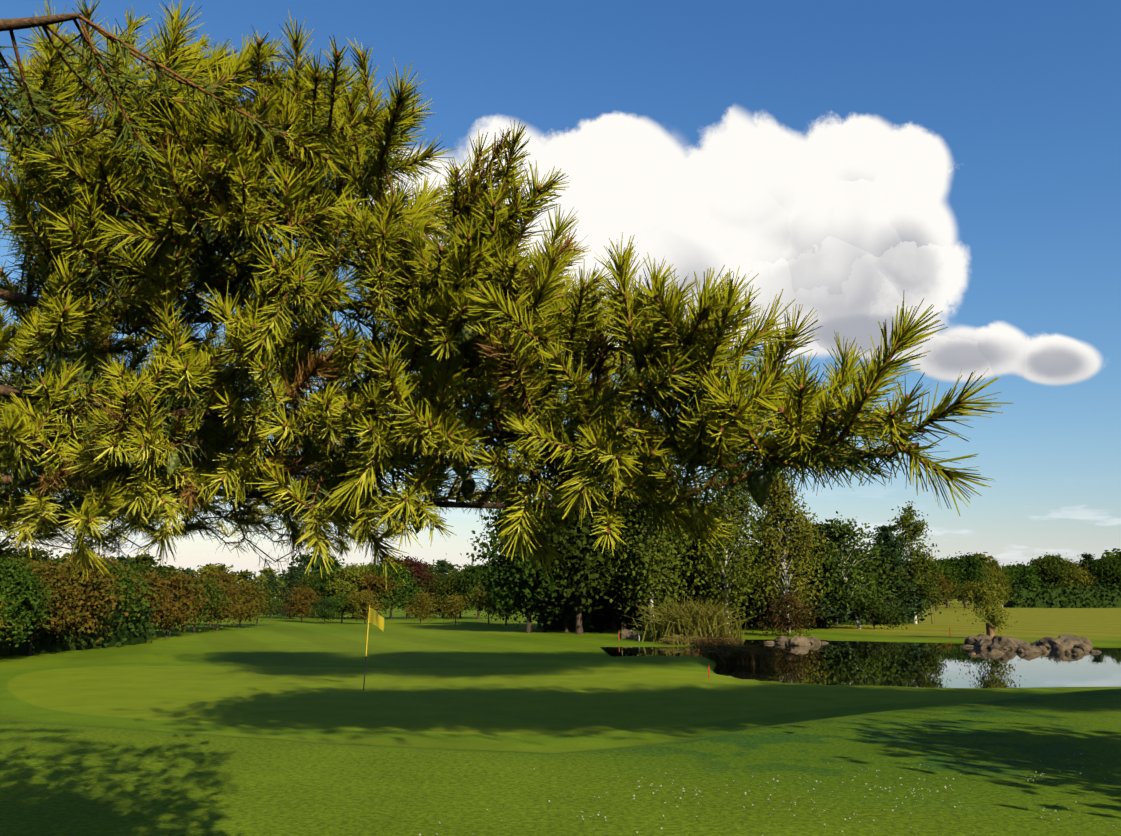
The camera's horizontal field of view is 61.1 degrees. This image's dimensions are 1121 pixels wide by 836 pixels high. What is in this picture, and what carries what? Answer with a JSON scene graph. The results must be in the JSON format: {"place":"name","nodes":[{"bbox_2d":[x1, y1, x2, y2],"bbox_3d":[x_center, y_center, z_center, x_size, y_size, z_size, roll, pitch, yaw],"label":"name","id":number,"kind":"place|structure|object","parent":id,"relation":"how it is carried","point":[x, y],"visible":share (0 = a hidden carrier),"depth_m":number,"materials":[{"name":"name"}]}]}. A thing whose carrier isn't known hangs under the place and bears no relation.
{"place":"outdoors","nodes":[
{"label":"outdoors","id":0,"kind":"place"},
{"bbox_2d":[0,0,1012,588],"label":"pine","id":1,"kind":"object","parent":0,"point":[528,350],"depth_m":2.37,"materials":[{"name":"green plant"}]},
{"bbox_2d":[11,180,837,555],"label":"pine cones","id":2,"kind":"object","parent":1,"relation":"attached to","point":[759,480],"visible":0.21,"depth_m":2.40,"materials":[{"name":"brown plant"}]},
{"bbox_2d":[0,599,1120,835],"bbox_3d":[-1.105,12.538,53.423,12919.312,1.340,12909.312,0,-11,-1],"label":"terrain","id":3,"kind":"structure","parent":0,"point":[280,725],"depth_m":13.26,"materials":[{"name":"green plant"}]},
{"bbox_2d":[0,582,22,642],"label":"tree","id":4,"kind":"object","parent":3,"relation":"on","point":[3,626],"visible":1,"depth_m":33.08,"materials":[{"name":"green plant"}]},
{"bbox_2d":[0,555,67,649],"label":"tree","id":5,"kind":"object","parent":3,"relation":"on","point":[21,582],"visible":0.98,"depth_m":35.17,"materials":[{"name":"green plant"}]},
{"bbox_2d":[4,542,64,569],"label":"tree","id":6,"kind":"object","parent":3,"relation":"on","point":[36,555],"visible":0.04,"depth_m":48.88,"materials":[{"name":"green plant"}]},
{"bbox_2d":[3,555,102,655],"bbox_3d":[-21.188,7.586,38.170,4.203,4.139,4.377,-4,-11,19],"label":"tree","id":7,"kind":"object","parent":3,"relation":"on","point":[52,577],"visible":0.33,"depth_m":38.12,"materials":[{"name":"green plant"}]},
{"bbox_2d":[0,599,158,655],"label":"hedge","id":8,"kind":"object","parent":3,"relation":"on","point":[121,635],"visible":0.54,"depth_m":43.14,"materials":[{"name":"green plant"}]},
{"bbox_2d":[40,555,143,642],"bbox_3d":[-21.752,8.071,42.144,5.837,4.916,5.251,-6,-13,31],"label":"tree","id":9,"kind":"object","parent":3,"relation":"on","point":[91,581],"visible":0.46,"depth_m":41.97,"materials":[{"name":"green plant"}]},
{"bbox_2d":[59,551,125,609],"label":"tree","id":10,"kind":"object","parent":3,"relation":"on","point":[108,560],"depth_m":56.57,"materials":[{"name":"green plant"}]},
{"bbox_2d":[69,557,160,630],"bbox_3d":[-22.121,8.959,45.681,5.435,4.437,5.562,-1,-11,7],"label":"tree","id":11,"kind":"object","parent":3,"relation":"on","point":[127,595],"visible":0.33,"depth_m":45.76,"materials":[{"name":"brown plant"}]},
{"bbox_2d":[111,554,158,572],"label":"tree","id":12,"kind":"object","parent":3,"relation":"on","point":[125,561],"visible":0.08,"depth_m":369.46,"materials":[{"name":"green plant"}]},
{"bbox_2d":[119,552,162,577],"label":"tree","id":13,"kind":"object","parent":3,"relation":"on","point":[147,559],"visible":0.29,"depth_m":320.77,"materials":[{"name":"green plant"}]},
{"bbox_2d":[122,564,191,637],"bbox_3d":[-21.947,9.888,50.135,4.976,4.236,5.303,10,-15,-42],"label":"tree","id":14,"kind":"object","parent":3,"relation":"on","point":[156,611],"visible":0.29,"depth_m":49.93,"materials":[{"name":"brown plant"}]},
{"bbox_2d":[125,561,193,623],"bbox_3d":[-27.355,12.002,63.856,5.200,4.694,5.415,6,-12,-29],"label":"tree","id":15,"kind":"object","parent":3,"relation":"on","point":[159,570],"visible":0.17,"depth_m":63.83,"materials":[{"name":"green plant"}]},
{"bbox_2d":[159,575,191,635],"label":"birch tree","id":16,"kind":"object","parent":3,"relation":"on","point":[171,629],"visible":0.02,"depth_m":56.50,"materials":[{"name":"green plant"}]},
{"bbox_2d":[145,562,218,636],"bbox_3d":[-22.861,10.615,54.991,5.467,4.605,4.918,0,-11,2],"label":"tree","id":17,"kind":"object","parent":3,"relation":"on","point":[179,581],"visible":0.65,"depth_m":55.02,"materials":[{"name":"brown plant"}]},
{"bbox_2d":[173,572,241,633],"bbox_3d":[-23.052,11.933,60.674,5.008,4.088,5.125,9,-14,-40],"label":"tree","id":18,"kind":"object","parent":3,"relation":"on","point":[208,590],"visible":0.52,"depth_m":60.26,"materials":[{"name":"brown plant"}]},
{"bbox_2d":[188,563,246,591],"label":"tree","id":19,"kind":"object","parent":3,"relation":"on","point":[222,568],"visible":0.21,"depth_m":367.47,"materials":[{"name":"green plant"}]},
{"bbox_2d":[189,570,252,625],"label":"tree","id":20,"kind":"object","parent":3,"relation":"on","point":[226,577],"visible":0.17,"depth_m":73.28,"materials":[{"name":"green plant"}]},
{"bbox_2d":[192,579,258,630],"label":"tree","id":21,"kind":"object","parent":3,"relation":"on","point":[229,610],"visible":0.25,"depth_m":65.16,"materials":[{"name":"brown plant"}]},
{"bbox_2d":[228,569,263,587],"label":"tree","id":22,"kind":"object","parent":3,"relation":"on","point":[245,574],"visible":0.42,"depth_m":385.93,"materials":[{"name":"green plant"}]},
{"bbox_2d":[221,576,274,627],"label":"tree","id":23,"kind":"object","parent":3,"relation":"on","point":[248,606],"visible":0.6,"depth_m":71.10,"materials":[{"name":"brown plant"}]},
{"bbox_2d":[235,582,286,625],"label":"tree","id":24,"kind":"object","parent":3,"relation":"on","point":[269,595],"visible":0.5,"depth_m":76.30,"materials":[{"name":"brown plant"}]},
{"bbox_2d":[252,567,285,598],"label":"tree","id":25,"kind":"object","parent":3,"relation":"on","point":[267,571],"visible":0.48,"depth_m":407.85,"materials":[{"name":"green plant"}]},
{"bbox_2d":[260,574,287,617],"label":"cone tree","id":26,"kind":"object","parent":3,"relation":"on","point":[271,578],"visible":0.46,"depth_m":102.72,"materials":[{"name":"green plant"}]},
{"bbox_2d":[274,565,305,618],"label":"cone tree","id":27,"kind":"object","parent":3,"relation":"on","point":[292,572],"visible":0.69,"depth_m":102.54,"materials":[{"name":"green plant"}]},
{"bbox_2d":[275,580,326,621],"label":"tree","id":28,"kind":"object","parent":3,"relation":"on","point":[302,594],"visible":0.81,"depth_m":88.31,"materials":[{"name":"brown plant"}]},
{"bbox_2d":[276,551,342,587],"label":"tree","id":29,"kind":"object","parent":3,"relation":"on","point":[304,564],"visible":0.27,"depth_m":339.85,"materials":[{"name":"green plant"}]},
{"bbox_2d":[297,572,323,617],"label":"round tree","id":30,"kind":"object","parent":3,"relation":"on","point":[304,580],"visible":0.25,"depth_m":109.08,"materials":[{"name":"green plant"}]},
{"bbox_2d":[302,596,343,623],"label":"tree","id":31,"kind":"object","parent":3,"relation":"on","point":[322,605],"visible":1,"depth_m":85.52,"materials":[{"name":"green plant"}]},
{"bbox_2d":[304,566,349,618],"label":"round tree","id":32,"kind":"object","parent":3,"relation":"on","point":[321,584],"visible":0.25,"depth_m":105.92,"materials":[{"name":"green plant"}]},
{"bbox_2d":[308,557,346,574],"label":"tree","id":33,"kind":"object","parent":3,"relation":"on","point":[336,563],"visible":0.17,"depth_m":327.68,"materials":[{"name":"green plant"}]},
{"bbox_2d":[327,591,359,622],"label":"tree","id":34,"kind":"object","parent":3,"relation":"on","point":[340,597],"visible":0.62,"depth_m":88.16,"materials":[{"name":"green plant"}]},
{"bbox_2d":[323,562,376,618],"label":"round tree","id":35,"kind":"object","parent":3,"relation":"on","point":[347,573],"visible":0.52,"depth_m":103.61,"materials":[{"name":"green plant"}]},
{"bbox_2d":[342,587,389,623],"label":"tree","id":36,"kind":"object","parent":3,"relation":"on","point":[363,599],"visible":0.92,"depth_m":85.25,"materials":[{"name":"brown plant"}]},
{"bbox_2d":[363,605,383,689],"bbox_3d":[-4.917,6.070,24.907,0.641,2.274,0.112,-6,-12,29],"label":"flagstick","id":37,"kind":"object","parent":3,"relation":"on","point":[375,618],"visible":0.83,"depth_m":25.00,"materials":[{"name":"yellow fabric"}]},
{"bbox_2d":[345,571,404,617],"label":"tree","id":38,"kind":"object","parent":3,"relation":"on","point":[370,580],"visible":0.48,"depth_m":102.12,"materials":[{"name":"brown plant"}]},
{"bbox_2d":[359,558,432,618],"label":"round tree","id":39,"kind":"object","parent":3,"relation":"on","point":[406,577],"visible":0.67,"depth_m":103.96,"materials":[{"name":"green plant"}]},
{"bbox_2d":[385,555,444,618],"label":"round tree","id":40,"kind":"object","parent":3,"relation":"on","point":[417,566],"visible":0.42,"depth_m":106.38,"materials":[{"name":"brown plant"}]},
{"bbox_2d":[401,591,441,623],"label":"tree","id":41,"kind":"object","parent":3,"relation":"on","point":[424,605],"visible":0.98,"depth_m":86.61,"materials":[{"name":"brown plant"}]},
{"bbox_2d":[408,567,455,618],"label":"round tree","id":42,"kind":"object","parent":3,"relation":"on","point":[435,584],"visible":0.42,"depth_m":106.90,"materials":[{"name":"green plant"}]},
{"bbox_2d":[431,559,464,617],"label":"cone tree","id":43,"kind":"object","parent":3,"relation":"on","point":[441,564],"visible":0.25,"depth_m":110.91,"materials":[{"name":"green plant"}]},
{"bbox_2d":[435,570,475,618],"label":"round tree","id":44,"kind":"object","parent":3,"relation":"on","point":[449,588],"visible":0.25,"depth_m":108.34,"materials":[{"name":"green plant"}]},
{"bbox_2d":[437,593,477,624],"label":"tree","id":45,"kind":"object","parent":3,"relation":"on","point":[454,605],"visible":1,"depth_m":85.60,"materials":[{"name":"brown plant"}]},
{"bbox_2d":[446,562,492,618],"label":"round tree","id":46,"kind":"object","parent":3,"relation":"on","point":[463,582],"visible":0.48,"depth_m":106.55,"materials":[{"name":"green plant"}]},
{"bbox_2d":[463,581,498,623],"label":"tree","id":47,"kind":"object","parent":3,"relation":"on","point":[476,600],"visible":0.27,"depth_m":87.08,"materials":[{"name":"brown plant"}]},
{"bbox_2d":[475,576,525,625],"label":"tree","id":48,"kind":"object","parent":3,"relation":"on","point":[499,615],"visible":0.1,"depth_m":82.49,"materials":[{"name":"green plant"}]},
{"bbox_2d":[446,496,593,632],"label":"oak tree","id":49,"kind":"object","parent":3,"relation":"on","point":[503,567],"visible":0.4,"depth_m":66.53,"materials":[{"name":"green plant"}]},
{"bbox_2d":[479,566,595,631],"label":"tree","id":50,"kind":"object","parent":3,"relation":"on","point":[543,615],"visible":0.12,"depth_m":68.28,"materials":[{"name":"green plant"}]},
{"bbox_2d":[485,547,640,631],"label":"tree","id":51,"kind":"object","parent":3,"relation":"on","point":[566,604],"visible":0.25,"depth_m":67.64,"materials":[{"name":"green plant"}]},
{"bbox_2d":[485,482,684,633],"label":"oak tree","id":52,"kind":"object","parent":3,"relation":"on","point":[585,563],"visible":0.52,"depth_m":65.15,"materials":[{"name":"green plant"}]},
{"bbox_2d":[558,541,708,631],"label":"tree","id":53,"kind":"object","parent":3,"relation":"on","point":[610,607],"visible":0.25,"depth_m":68.73,"materials":[{"name":"green plant"}]},
{"bbox_2d":[584,499,684,630],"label":"oak tree","id":54,"kind":"object","parent":3,"relation":"on","point":[623,624],"visible":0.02,"depth_m":70.72,"materials":[{"name":"green plant"}]},
{"bbox_2d":[587,572,684,629],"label":"tree","id":55,"kind":"object","parent":3,"relation":"on","point":[631,620],"visible":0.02,"depth_m":71.86,"materials":[{"name":"green plant"}]},
{"bbox_2d":[619,629,652,638],"bbox_3d":[5.377,13.235,57.668,3.696,0.802,2.100,-3,-11,14],"label":"rock","id":56,"kind":"object","parent":3,"relation":"on","point":[627,634],"visible":0.27,"depth_m":57.48,"materials":[{"name":"stone"}]},
{"bbox_2d":[590,451,715,632],"bbox_3d":[6.563,8.901,65.328,9.067,15.095,8.721,8,-13,-36],"label":"tall birch tree","id":57,"kind":"object","parent":3,"relation":"on","point":[650,558],"visible":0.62,"depth_m":63.91,"materials":[{"name":"green plant"}]},
{"bbox_2d":[636,606,689,640],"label":"pond reeds","id":58,"kind":"object","parent":3,"relation":"on","point":[649,629],"depth_m":53.78,"materials":[{"name":"green plant"}]},
{"bbox_2d":[657,634,704,644],"bbox_3d":[6.686,11.858,50.876,3.342,0.630,3.550,0,-11,-1],"label":"rock","id":59,"kind":"object","parent":3,"relation":"on","point":[678,640],"visible":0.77,"depth_m":50.41,"materials":[{"name":"grey stone"}]},
{"bbox_2d":[624,590,766,642],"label":"pond reeds","id":60,"kind":"object","parent":3,"relation":"on","point":[712,622],"depth_m":52.88,"materials":[{"name":"green plant"}]},
{"bbox_2d":[637,552,762,617],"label":"tree","id":61,"kind":"object","parent":3,"relation":"on","point":[690,581],"visible":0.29,"depth_m":69.85,"materials":[{"name":"green plant"}]},
{"bbox_2d":[656,496,751,599],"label":"tree","id":62,"kind":"object","parent":3,"relation":"on","point":[693,547],"depth_m":72.09,"materials":[{"name":"green plant"}]},
{"bbox_2d":[687,632,745,647],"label":"rocks","id":63,"kind":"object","parent":3,"relation":"on","point":[729,640],"depth_m":47.27,"materials":[{"name":"stone"}]},
{"bbox_2d":[537,552,924,629],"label":"hedge clump","id":64,"kind":"object","parent":3,"relation":"on","point":[597,625],"visible":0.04,"depth_m":73.72,"materials":[{"name":"green plant"}]},
{"bbox_2d":[683,456,782,630],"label":"tall birch tree","id":65,"kind":"object","parent":3,"relation":"on","point":[724,587],"visible":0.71,"depth_m":65.81,"materials":[{"name":"green plant"}]},
{"bbox_2d":[673,542,793,619],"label":"tree","id":66,"kind":"object","parent":3,"relation":"on","point":[732,574],"visible":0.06,"depth_m":71.83,"materials":[{"name":"green plant"}]},
{"bbox_2d":[688,640,782,664],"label":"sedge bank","id":67,"kind":"structure","parent":3,"relation":"on","point":[720,653],"depth_m":35.52,"materials":[{"name":"plant"}]},
{"bbox_2d":[419,754,1118,835],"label":"clover flowers","id":68,"kind":"object","parent":3,"relation":"on","point":[683,791],"visible":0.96,"depth_m":9.12,"materials":[{"name":"grey plant"}]},
{"bbox_2d":[729,516,822,628],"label":"spruce tree","id":69,"kind":"object","parent":3,"relation":"on","point":[757,610],"visible":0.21,"depth_m":72.47,"materials":[{"name":"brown plant"}]},
{"bbox_2d":[729,537,830,627],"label":"tree","id":70,"kind":"object","parent":3,"relation":"on","point":[757,621],"visible":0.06,"depth_m":74.70,"materials":[{"name":"green plant"}]},
{"bbox_2d":[746,585,826,635],"bbox_3d":[14.367,12.747,61.218,5.456,3.946,5.267,-2,-11,10],"label":"maple shrub","id":71,"kind":"object","parent":3,"relation":"on","point":[790,618],"visible":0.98,"depth_m":60.98,"materials":[{"name":"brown plant"}]},
{"bbox_2d":[743,471,846,631],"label":"birch tree","id":72,"kind":"object","parent":3,"relation":"on","point":[778,501],"visible":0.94,"depth_m":68.16,"materials":[{"name":"green plant"}]},
{"bbox_2d":[763,636,827,645],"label":"boulders","id":73,"kind":"structure","parent":3,"relation":"on","point":[795,641],"depth_m":49.88,"materials":[{"name":"stone"}]},
{"bbox_2d":[790,530,860,626],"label":"tree","id":74,"kind":"object","parent":3,"relation":"on","point":[838,574],"visible":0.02,"depth_m":77.91,"materials":[{"name":"green plant"}]},
{"bbox_2d":[791,522,873,627],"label":"spruce tree","id":75,"kind":"object","parent":3,"relation":"on","point":[837,614],"visible":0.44,"depth_m":74.67,"materials":[{"name":"green plant"}]},
{"bbox_2d":[796,511,902,628],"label":"leaning birch tree","id":76,"kind":"object","parent":3,"relation":"on","point":[856,593],"visible":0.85,"depth_m":73.88,"materials":[{"name":"green plant"}]},
{"bbox_2d":[825,550,909,624],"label":"tree","id":77,"kind":"object","parent":3,"relation":"on","point":[884,572],"depth_m":80.42,"materials":[{"name":"green plant"}]},
{"bbox_2d":[841,592,916,629],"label":"shrub","id":78,"kind":"object","parent":3,"relation":"on","point":[883,614],"visible":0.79,"depth_m":72.94,"materials":[{"name":"green plant"}]},
{"bbox_2d":[847,534,928,615],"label":"tree","id":79,"kind":"object","parent":3,"relation":"on","point":[898,574],"visible":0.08,"depth_m":84.63,"materials":[{"name":"plant"}]},
{"bbox_2d":[861,523,936,624],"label":"dark pine tree","id":80,"kind":"object","parent":3,"relation":"on","point":[886,534],"visible":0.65,"depth_m":85.71,"materials":[{"name":"green plant"}]},
{"bbox_2d":[888,501,944,623],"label":"poplar tree","id":81,"kind":"object","parent":3,"relation":"on","point":[921,562],"visible":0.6,"depth_m":89.03,"materials":[{"name":"green plant"}]},
{"bbox_2d":[917,573,938,623],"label":"tree","id":82,"kind":"object","parent":3,"relation":"on","point":[931,582],"visible":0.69,"depth_m":87.62,"materials":[{"name":"green plant"}]},
{"bbox_2d":[904,573,962,622],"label":"tree","id":83,"kind":"object","parent":3,"relation":"on","point":[934,596],"visible":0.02,"depth_m":90.37,"materials":[{"name":"plant"}]},
{"bbox_2d":[924,571,966,610],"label":"tree","id":84,"kind":"object","parent":3,"relation":"on","point":[944,583],"visible":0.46,"depth_m":172.17,"materials":[{"name":"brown plant"}]},
{"bbox_2d":[919,557,974,607],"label":"round tree","id":85,"kind":"object","parent":3,"relation":"on","point":[940,566],"visible":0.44,"depth_m":217.99,"materials":[{"name":"green plant"}]},
{"bbox_2d":[936,551,995,607],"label":"round tree","id":86,"kind":"object","parent":3,"relation":"on","point":[972,568],"visible":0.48,"depth_m":218.99,"materials":[{"name":"green plant"}]},
{"bbox_2d":[955,580,986,608],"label":"tree","id":87,"kind":"object","parent":3,"relation":"on","point":[968,587],"visible":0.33,"depth_m":192.87,"materials":[{"name":"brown plant"}]},
{"bbox_2d":[954,581,1018,634],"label":"bushy sapling","id":88,"kind":"object","parent":3,"relation":"on","point":[989,592],"visible":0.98,"depth_m":55.00,"materials":[{"name":"green plant"}]},
{"bbox_2d":[985,621,994,637],"bbox_3d":[24.903,12.310,54.991,0.479,1.100,0.452,0,-11,-1],"label":"trunk","id":89,"kind":"object","parent":88,"relation":"attached to","point":[990,631],"visible":0.56,"depth_m":54.83,"materials":[{"name":"brown wood"}]},
{"bbox_2d":[970,559,1010,600],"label":"round tree","id":90,"kind":"object","parent":3,"relation":"on","point":[991,572],"visible":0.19,"depth_m":226.44,"materials":[{"name":"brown plant"}]},
{"bbox_2d":[986,555,1014,607],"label":"birch tree","id":91,"kind":"object","parent":3,"relation":"on","point":[995,562],"visible":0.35,"depth_m":227.81,"materials":[{"name":"green plant"}]},
{"bbox_2d":[1000,561,1044,588],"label":"round tree","id":92,"kind":"object","parent":3,"relation":"on","point":[1018,574],"visible":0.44,"depth_m":243.12,"materials":[{"name":"green plant"}]},
{"bbox_2d":[961,634,1092,649],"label":"boulders","id":93,"kind":"object","parent":3,"relation":"on","point":[1004,642],"visible":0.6,"depth_m":46.61,"materials":[{"name":"stone"}]},
{"bbox_2d":[1024,552,1093,589],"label":"round tree","id":94,"kind":"object","parent":3,"relation":"on","point":[1053,568],"visible":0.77,"depth_m":248.11,"materials":[{"name":"green plant"}]},
{"bbox_2d":[1004,583,1120,607],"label":"hedge","id":95,"kind":"object","parent":3,"relation":"on","point":[1047,596],"visible":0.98,"depth_m":238.58,"materials":[{"name":"green plant"}]},
{"bbox_2d":[1050,558,1101,589],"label":"round tree","id":96,"kind":"object","parent":3,"relation":"on","point":[1083,579],"visible":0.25,"depth_m":248.26,"materials":[{"name":"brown plant"}]},
{"bbox_2d":[1077,552,1112,589],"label":"cone tree","id":97,"kind":"object","parent":3,"relation":"on","point":[1088,557],"visible":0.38,"depth_m":249.39,"materials":[{"name":"plant"}]},
{"bbox_2d":[1080,548,1120,581],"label":"tree","id":98,"kind":"object","parent":3,"relation":"on","point":[1111,554],"visible":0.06,"depth_m":290.10,"materials":[{"name":"green plant"}]},
{"bbox_2d":[1084,554,1120,589],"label":"round tree","id":99,"kind":"object","parent":3,"relation":"on","point":[1107,567],"visible":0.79,"depth_m":247.02,"materials":[{"name":"green plant"}]},
{"bbox_2d":[0,0,1120,581],"label":"sky","id":100,"kind":"structure","parent":0,"point":[1022,97],"materials":[{"name":"blue"}]},
{"bbox_2d":[15,523,1110,598],"bbox_3d":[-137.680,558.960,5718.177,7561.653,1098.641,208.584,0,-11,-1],"label":"cloud","id":101,"kind":"structure","parent":0,"point":[1013,555],"depth_m":5767.60,"materials":[{"name":"white"}]},
{"bbox_2d":[343,108,1100,384],"bbox_3d":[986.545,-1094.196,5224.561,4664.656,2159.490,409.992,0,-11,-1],"label":"cloud","id":102,"kind":"structure","parent":0,"point":[846,228],"depth_m":5232.10,"materials":[{"name":"white"}]},
{"bbox_2d":[600,639,1120,687],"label":"pond water","id":103,"kind":"structure","parent":0,"point":[916,664],"depth_m":34.66,"materials":[{"name":"black liquid"}]},
{"bbox_2d":[968,643,1100,653],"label":"boulders","id":104,"kind":"object","parent":103,"relation":"in","point":[1029,648],"visible":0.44,"depth_m":42.82,"materials":[{"name":"stone"}]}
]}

